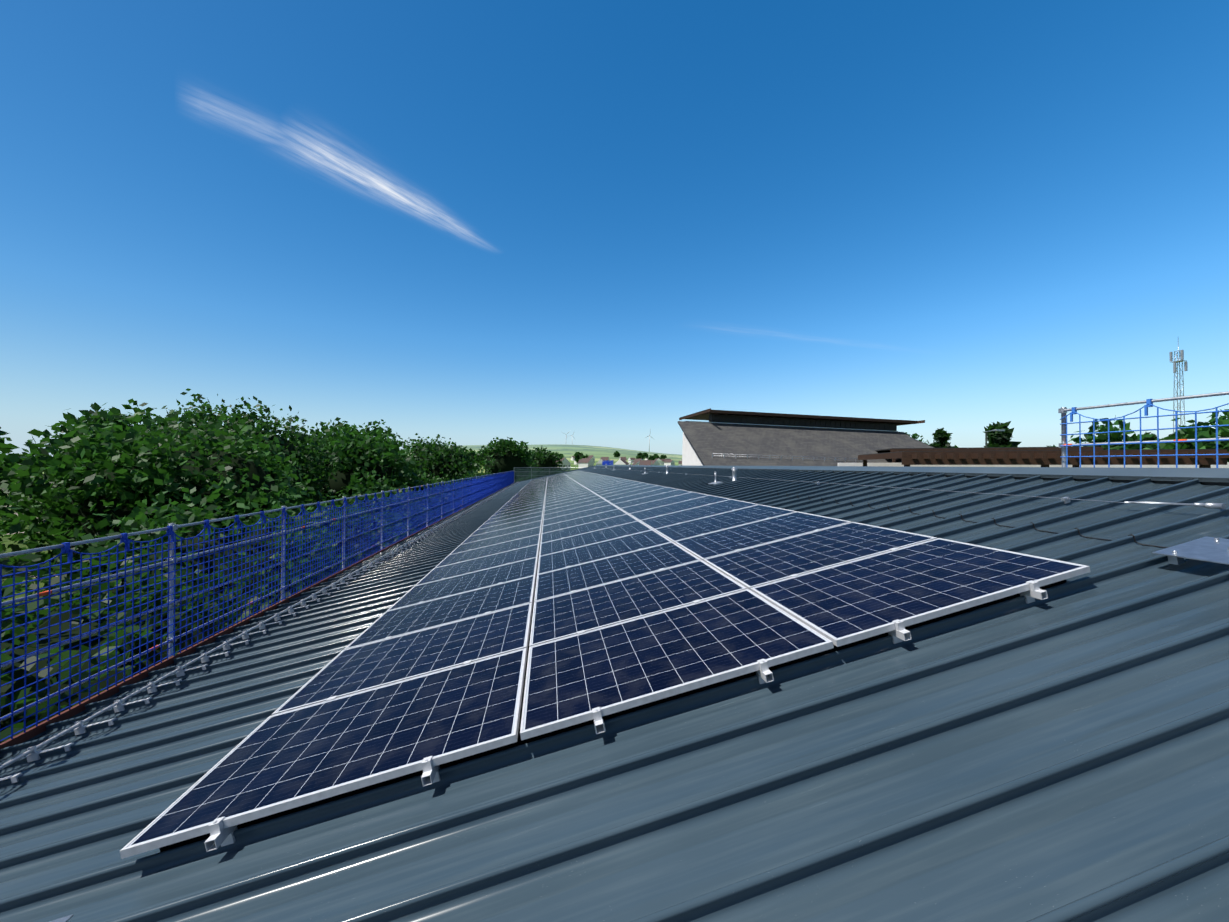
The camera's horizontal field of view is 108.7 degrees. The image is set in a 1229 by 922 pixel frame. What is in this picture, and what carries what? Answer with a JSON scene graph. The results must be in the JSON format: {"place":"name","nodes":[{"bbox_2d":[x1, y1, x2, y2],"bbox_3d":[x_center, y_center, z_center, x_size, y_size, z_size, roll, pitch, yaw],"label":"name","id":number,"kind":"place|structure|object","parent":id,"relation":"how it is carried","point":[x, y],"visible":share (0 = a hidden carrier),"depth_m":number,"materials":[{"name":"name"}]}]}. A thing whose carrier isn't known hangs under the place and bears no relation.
{"place":"outdoors","nodes":[
{"label":"outdoors","id":0,"kind":"place"},
{"bbox_2d":[0,444,681,630],"bbox_3d":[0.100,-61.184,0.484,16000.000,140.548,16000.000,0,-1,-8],"label":"terrain","id":1,"kind":"structure","parent":0,"point":[568,452],"depth_m":1407.20,"materials":[{"name":"green plant"}]},
{"bbox_2d":[0,427,8,539],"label":"deciduous tree","id":2,"kind":"object","parent":1,"relation":"on","point":[2,433],"visible":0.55,"depth_m":26.86,"materials":[{"name":"green plant"}]},
{"bbox_2d":[0,523,20,621],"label":"deciduous tree","id":3,"kind":"object","parent":1,"relation":"on","point":[14,528],"visible":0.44,"depth_m":15.86,"materials":[{"name":"green plant"}]},
{"bbox_2d":[0,453,24,464],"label":"tree","id":4,"kind":"object","parent":1,"relation":"on","point":[19,455],"visible":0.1,"depth_m":348.61,"materials":[{"name":"green plant"}]},
{"bbox_2d":[0,437,35,523],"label":"deciduous tree","id":5,"kind":"object","parent":1,"relation":"on","point":[2,493],"visible":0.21,"depth_m":38.95,"materials":[{"name":"green plant"}]},
{"bbox_2d":[25,454,51,472],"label":"tree","id":6,"kind":"object","parent":1,"relation":"on","point":[37,456],"visible":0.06,"depth_m":328.24,"materials":[{"name":"green plant"}]},
{"bbox_2d":[0,401,190,539],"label":"deciduous tree","id":7,"kind":"object","parent":1,"relation":"on","point":[95,416],"visible":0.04,"depth_m":33.72,"materials":[{"name":"green plant"}]},
{"bbox_2d":[0,546,290,742],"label":"understorey tree","id":8,"kind":"object","parent":1,"relation":"on","point":[18,673],"visible":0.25,"depth_m":9.02,"materials":[{"name":"green plant"}]},
{"bbox_2d":[0,398,323,611],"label":"deciduous tree","id":9,"kind":"object","parent":1,"relation":"on","point":[111,481],"visible":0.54,"depth_m":18.90,"materials":[{"name":"green plant"}]},
{"bbox_2d":[0,470,359,628],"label":"understorey tree","id":10,"kind":"object","parent":1,"relation":"on","point":[144,523],"visible":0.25,"depth_m":14.45,"materials":[{"name":"green plant"}]},
{"bbox_2d":[43,388,345,522],"bbox_3d":[-28.717,2.178,32.544,14.348,14.582,14.413,0,-1,-4],"label":"deciduous tree","id":11,"kind":"object","parent":1,"relation":"on","point":[267,427],"visible":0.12,"depth_m":33.06,"materials":[{"name":"green plant"}]},
{"bbox_2d":[149,398,288,437],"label":"deciduous tree","id":12,"kind":"object","parent":1,"relation":"on","point":[206,402],"visible":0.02,"depth_m":50.23,"materials":[{"name":"green plant"}]},
{"bbox_2d":[284,426,327,469],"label":"deciduous tree","id":13,"kind":"object","parent":1,"relation":"on","point":[298,442],"visible":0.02,"depth_m":79.58,"materials":[{"name":"green plant"}]},
{"bbox_2d":[309,421,408,466],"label":"deciduous tree","id":14,"kind":"object","parent":1,"relation":"on","point":[361,430],"visible":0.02,"depth_m":70.74,"materials":[{"name":"green plant"}]},
{"bbox_2d":[306,490,414,583],"bbox_3d":[-14.277,5.443,22.985,9.202,7.928,9.152,0,-1,-29],"label":"understorey tree","id":15,"kind":"object","parent":1,"relation":"on","point":[337,505],"visible":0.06,"depth_m":22.04,"materials":[{"name":"green plant"}]},
{"bbox_2d":[298,430,424,517],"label":"deciduous tree","id":16,"kind":"object","parent":1,"relation":"on","point":[364,462],"visible":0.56,"depth_m":41.73,"materials":[{"name":"green plant"}]},
{"bbox_2d":[296,417,429,484],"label":"deciduous tree","id":17,"kind":"object","parent":1,"relation":"on","point":[375,431],"visible":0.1,"depth_m":53.67,"materials":[{"name":"green plant"}]},
{"bbox_2d":[311,476,440,535],"bbox_3d":[-16.404,5.253,30.848,10.845,8.412,8.933,0,-1,43],"label":"understorey tree","id":18,"kind":"object","parent":1,"relation":"on","point":[361,499],"visible":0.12,"depth_m":29.26,"materials":[{"name":"green plant"}]},
{"bbox_2d":[394,487,470,521],"bbox_3d":[-15.627,5.705,38.853,9.559,7.546,8.976,0,-1,-39],"label":"understorey tree","id":19,"kind":"object","parent":1,"relation":"on","point":[445,514],"visible":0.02,"depth_m":37.57,"materials":[{"name":"green plant"}]},
{"bbox_2d":[400,433,472,470],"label":"deciduous tree","id":20,"kind":"object","parent":1,"relation":"on","point":[415,449],"visible":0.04,"depth_m":90.17,"materials":[{"name":"green plant"}]},
{"bbox_2d":[410,468,466,503],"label":"understorey tree","id":21,"kind":"object","parent":1,"relation":"on","point":[437,478],"visible":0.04,"depth_m":46.02,"materials":[{"name":"green plant"}]},
{"bbox_2d":[410,434,477,484],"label":"deciduous tree","id":22,"kind":"object","parent":1,"relation":"on","point":[453,462],"visible":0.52,"depth_m":68.22,"materials":[{"name":"green plant"}]},
{"bbox_2d":[454,468,493,480],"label":"understorey tree","id":23,"kind":"object","parent":1,"relation":"on","point":[480,474],"visible":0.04,"depth_m":63.36,"materials":[{"name":"green plant"}]},
{"bbox_2d":[469,450,481,471],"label":"tree","id":24,"kind":"object","parent":1,"relation":"on","point":[473,454],"visible":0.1,"depth_m":287.58,"materials":[{"name":"green plant"}]},
{"bbox_2d":[471,437,541,481],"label":"deciduous tree","id":25,"kind":"object","parent":1,"relation":"on","point":[504,455],"visible":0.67,"depth_m":87.74,"materials":[{"name":"green plant"}]},
{"bbox_2d":[525,445,565,476],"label":"deciduous tree","id":26,"kind":"object","parent":1,"relation":"on","point":[543,457],"visible":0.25,"depth_m":108.21,"materials":[{"name":"green plant"}]},
{"bbox_2d":[556,458,570,469],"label":"village house","id":27,"kind":"structure","parent":1,"relation":"on","point":[566,462],"depth_m":393.60,"materials":[{"name":"paint"}]},
{"bbox_2d":[573,452,589,462],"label":"tree","id":28,"kind":"object","parent":1,"relation":"on","point":[578,455],"visible":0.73,"depth_m":562.88,"materials":[{"name":"green plant"}]},
{"bbox_2d":[579,458,593,466],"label":"village house","id":29,"kind":"structure","parent":1,"relation":"on","point":[586,462],"depth_m":397.69,"materials":[{"name":"paint"}]},
{"bbox_2d":[613,451,620,456],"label":"tree","id":30,"kind":"object","parent":1,"relation":"on","point":[616,454],"visible":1,"depth_m":1226.41,"materials":[{"name":"green plant"}]},
{"bbox_2d":[614,459,628,464],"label":"village house","id":31,"kind":"structure","parent":1,"relation":"on","point":[621,462],"depth_m":436.05,"materials":[{"name":"paint"}]},
{"bbox_2d":[636,452,644,458],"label":"tree","id":32,"kind":"object","parent":1,"relation":"on","point":[640,455],"visible":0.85,"depth_m":983.80,"materials":[{"name":"green plant"}]},
{"bbox_2d":[639,460,651,464],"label":"village house","id":33,"kind":"structure","parent":1,"relation":"on","point":[645,462],"depth_m":386.55,"materials":[{"name":"tile"}]},
{"bbox_2d":[648,455,656,459],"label":"tree","id":34,"kind":"object","parent":1,"relation":"on","point":[650,457],"visible":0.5,"depth_m":825.52,"materials":[{"name":"green plant"}]},
{"bbox_2d":[652,460,659,464],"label":"village house","id":35,"kind":"structure","parent":1,"relation":"on","point":[654,462],"depth_m":440.84,"materials":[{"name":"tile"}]},
{"bbox_2d":[664,460,674,464],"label":"village house","id":36,"kind":"structure","parent":1,"relation":"on","point":[669,462],"depth_m":612.75,"materials":[{"name":"paint"}]},
{"bbox_2d":[678,408,933,465],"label":"building","id":37,"kind":"structure","parent":1,"relation":"on","point":[730,438],"depth_m":29.86,"materials":[{"name":"grey concrete"}]},
{"bbox_2d":[911,433,958,447],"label":"tree","id":38,"kind":"object","parent":1,"relation":"on","point":[914,437],"depth_m":62.37,"materials":[{"name":"green plant"}]},
{"bbox_2d":[929,428,954,447],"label":"spruce tree","id":39,"kind":"object","parent":1,"relation":"on","point":[941,436],"visible":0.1,"depth_m":49.50,"materials":[{"name":"green plant"}]},
{"bbox_2d":[875,446,1102,462],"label":"roof","id":40,"kind":"structure","parent":1,"relation":"on","point":[986,449],"depth_m":25.41,"materials":[{"name":"wood"}]},
{"bbox_2d":[985,429,1004,446],"bbox_3d":[27.774,3.576,32.185,1.550,11.784,0.280,0,-1,-8],"label":"street lamp","id":41,"kind":"object","parent":1,"relation":"on","point":[989,431],"visible":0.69,"depth_m":32.13,"materials":[{"name":"metal"}]},
{"bbox_2d":[984,421,1020,446],"bbox_3d":[31.526,3.114,35.813,5.828,12.886,5.991,0,-1,-11],"label":"tree","id":42,"kind":"object","parent":1,"relation":"on","point":[998,439],"visible":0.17,"depth_m":35.84,"materials":[{"name":"green plant"}]},
{"bbox_2d":[838,449,1228,467],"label":"timber canopy","id":43,"kind":"object","parent":1,"relation":"on","point":[1022,458],"visible":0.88,"depth_m":17.33,"materials":[{"name":"brown wood"}]},
{"bbox_2d":[1046,415,1153,449],"bbox_3d":[44.673,2.619,39.791,11.071,13.743,10.410,0,-1,11],"label":"tree","id":44,"kind":"object","parent":1,"relation":"on","point":[1113,437],"visible":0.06,"depth_m":38.91,"materials":[{"name":"green plant"}]},
{"bbox_2d":[1135,432,1156,448],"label":"spruce tree","id":45,"kind":"object","parent":1,"relation":"on","point":[1154,437],"visible":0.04,"depth_m":50.58,"materials":[{"name":"green plant"}]},
{"bbox_2d":[1169,344,1187,432],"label":"telecom mast","id":46,"kind":"object","parent":1,"relation":"on","point":[1181,356],"visible":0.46,"depth_m":92.25,"materials":[{"name":"metal"}]},
{"bbox_2d":[1134,409,1228,461],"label":"tree","id":47,"kind":"object","parent":1,"relation":"on","point":[1202,432],"visible":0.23,"depth_m":31.46,"materials":[{"name":"green plant"}]},
{"bbox_2d":[514,467,585,481],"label":"fence rails","id":48,"kind":"object","parent":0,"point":[549,469],"visible":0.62,"depth_m":54.66,"materials":[{"name":"metal"}]},
{"bbox_2d":[513,467,580,481],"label":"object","id":49,"kind":"object","parent":48,"relation":"attached to","point":[523,473],"visible":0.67,"depth_m":54.28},
{"bbox_2d":[0,0,1228,456],"label":"sky","id":50,"kind":"structure","parent":0,"point":[606,223],"materials":[{"name":"blue"}]},
{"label":"hall walls","id":51,"kind":"object","parent":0,"visible":0},
{"bbox_2d":[0,466,1228,921],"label":"roof standing seam sheets","id":52,"kind":"object","parent":51,"relation":"attached to","point":[1060,752],"visible":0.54,"depth_m":1.81,"materials":[{"name":"grey metal"}]},
{"bbox_2d":[49,914,72,921],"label":"roof anchor plate","id":53,"kind":"object","parent":52,"relation":"on","point":[66,918],"visible":1,"depth_m":1.59,"materials":[{"name":"silver metal"}]},
{"bbox_2d":[0,470,513,721],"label":"guard rail","id":54,"kind":"object","parent":52,"relation":"attached to","point":[171,567],"visible":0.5,"depth_m":5.02,"materials":[{"name":"blue metal"}]},
{"bbox_2d":[39,485,421,650],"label":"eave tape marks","id":55,"kind":"object","parent":54,"relation":"attached to","point":[44,593],"visible":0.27,"depth_m":3.77},
{"bbox_2d":[0,483,512,748],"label":"gutter","id":56,"kind":"object","parent":54,"relation":"attached to","point":[28,734],"depth_m":4.65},
{"bbox_2d":[0,471,513,741],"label":"safety net","id":57,"kind":"object","parent":54,"relation":"attached to","point":[481,487],"visible":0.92,"depth_m":5.48,"materials":[{"name":"blue fabric"}]},
{"bbox_2d":[0,482,518,782],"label":"roof snow guard","id":58,"kind":"object","parent":52,"relation":"attached to","point":[32,753],"visible":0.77,"depth_m":4.45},
{"bbox_2d":[23,465,595,742],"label":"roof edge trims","id":59,"kind":"object","parent":52,"relation":"attached to","point":[74,716],"visible":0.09,"depth_m":4.30,"materials":[{"name":"grey metal"}]},
{"bbox_2d":[159,485,1065,851],"bbox_3d":[-3.015,1.405,24.897,4.870,0.101,45.710,-12,1,-8],"label":"mounting rail","id":60,"kind":"object","parent":52,"relation":"on","point":[323,801],"visible":0.07,"depth_m":2.23,"materials":[{"name":"silver metal"}]},
{"bbox_2d":[204,478,1047,851],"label":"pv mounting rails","id":61,"kind":"object","parent":52,"relation":"attached to","point":[430,776],"visible":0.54,"depth_m":2.16,"materials":[{"name":"silver metal"}]},
{"bbox_2d":[120,470,1090,858],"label":"solar panels","id":62,"kind":"object","parent":61,"relation":"on","point":[412,692],"visible":1,"depth_m":3.00,"materials":[{"name":"blue glass"}]},
{"bbox_2d":[708,471,721,484],"bbox_3d":[2.503,0.431,11.022,0.260,0.322,0.400,-12,1,-8],"label":"roof anchor post","id":63,"kind":"object","parent":52,"relation":"on","point":[715,482],"visible":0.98,"depth_m":11.01,"materials":[{"name":"metal"}]},
{"bbox_2d":[604,468,1225,508],"bbox_3d":[0.859,0.548,26.620,0.060,0.080,47.460,-12,1,-8],"label":"roof lifeline cable","id":64,"kind":"object","parent":63,"relation":"attached to","point":[1206,505],"visible":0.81,"depth_m":3.69,"materials":[{"name":"silver metal"}]},
{"bbox_2d":[731,467,736,480],"bbox_3d":[2.894,0.357,10.778,0.300,0.409,0.300,-12,1,-8],"label":"roof vent pipe","id":65,"kind":"object","parent":52,"relation":"on","point":[733,469],"visible":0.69,"depth_m":10.74,"materials":[{"name":"metal"}]},
{"bbox_2d":[612,472,1168,547],"bbox_3d":[0.842,0.700,21.491,0.033,0.072,37.702,-12,1,-8],"label":"roof earthing cable","id":66,"kind":"object","parent":52,"relation":"on","point":[998,524],"visible":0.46,"depth_m":3.67,"materials":[{"name":"silver metal"}]},
{"bbox_2d":[596,465,1228,485],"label":"roof ridge cap","id":67,"kind":"object","parent":52,"relation":"on","point":[1213,476],"visible":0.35,"depth_m":5.22,"materials":[{"name":"grey metal"}]},
{"bbox_2d":[1058,391,1228,466],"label":"guard rail","id":68,"kind":"object","parent":52,"relation":"on","point":[1063,411],"visible":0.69,"depth_m":5.23,"materials":[{"name":"metal"}]},
{"bbox_2d":[1064,439,1186,446],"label":"tape marks","id":69,"kind":"object","parent":68,"relation":"attached to","point":[1173,440],"visible":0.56,"depth_m":4.74,"materials":[{"name":"orange"}]},
{"bbox_2d":[1060,399,1228,467],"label":"fence net","id":70,"kind":"object","parent":68,"relation":"attached to","point":[1149,402],"visible":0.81,"depth_m":4.98,"materials":[{"name":"blue plastic"}]},
{"bbox_2d":[1152,537,1228,564],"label":"roof anchor plate","id":71,"kind":"object","parent":52,"relation":"on","point":[1212,549],"visible":1,"depth_m":2.57,"materials":[{"name":"silver metal"}]},
{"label":"far ridge fence posts and rails","id":72,"kind":"object","parent":51,"relation":"attached to","visible":0},
{"bbox_2d":[602,460,612,464],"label":"safety netting","id":73,"kind":"object","parent":72,"relation":"attached to","point":[606,462],"visible":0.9,"depth_m":50.67,"materials":[{"name":"blue fabric"}]}
]}

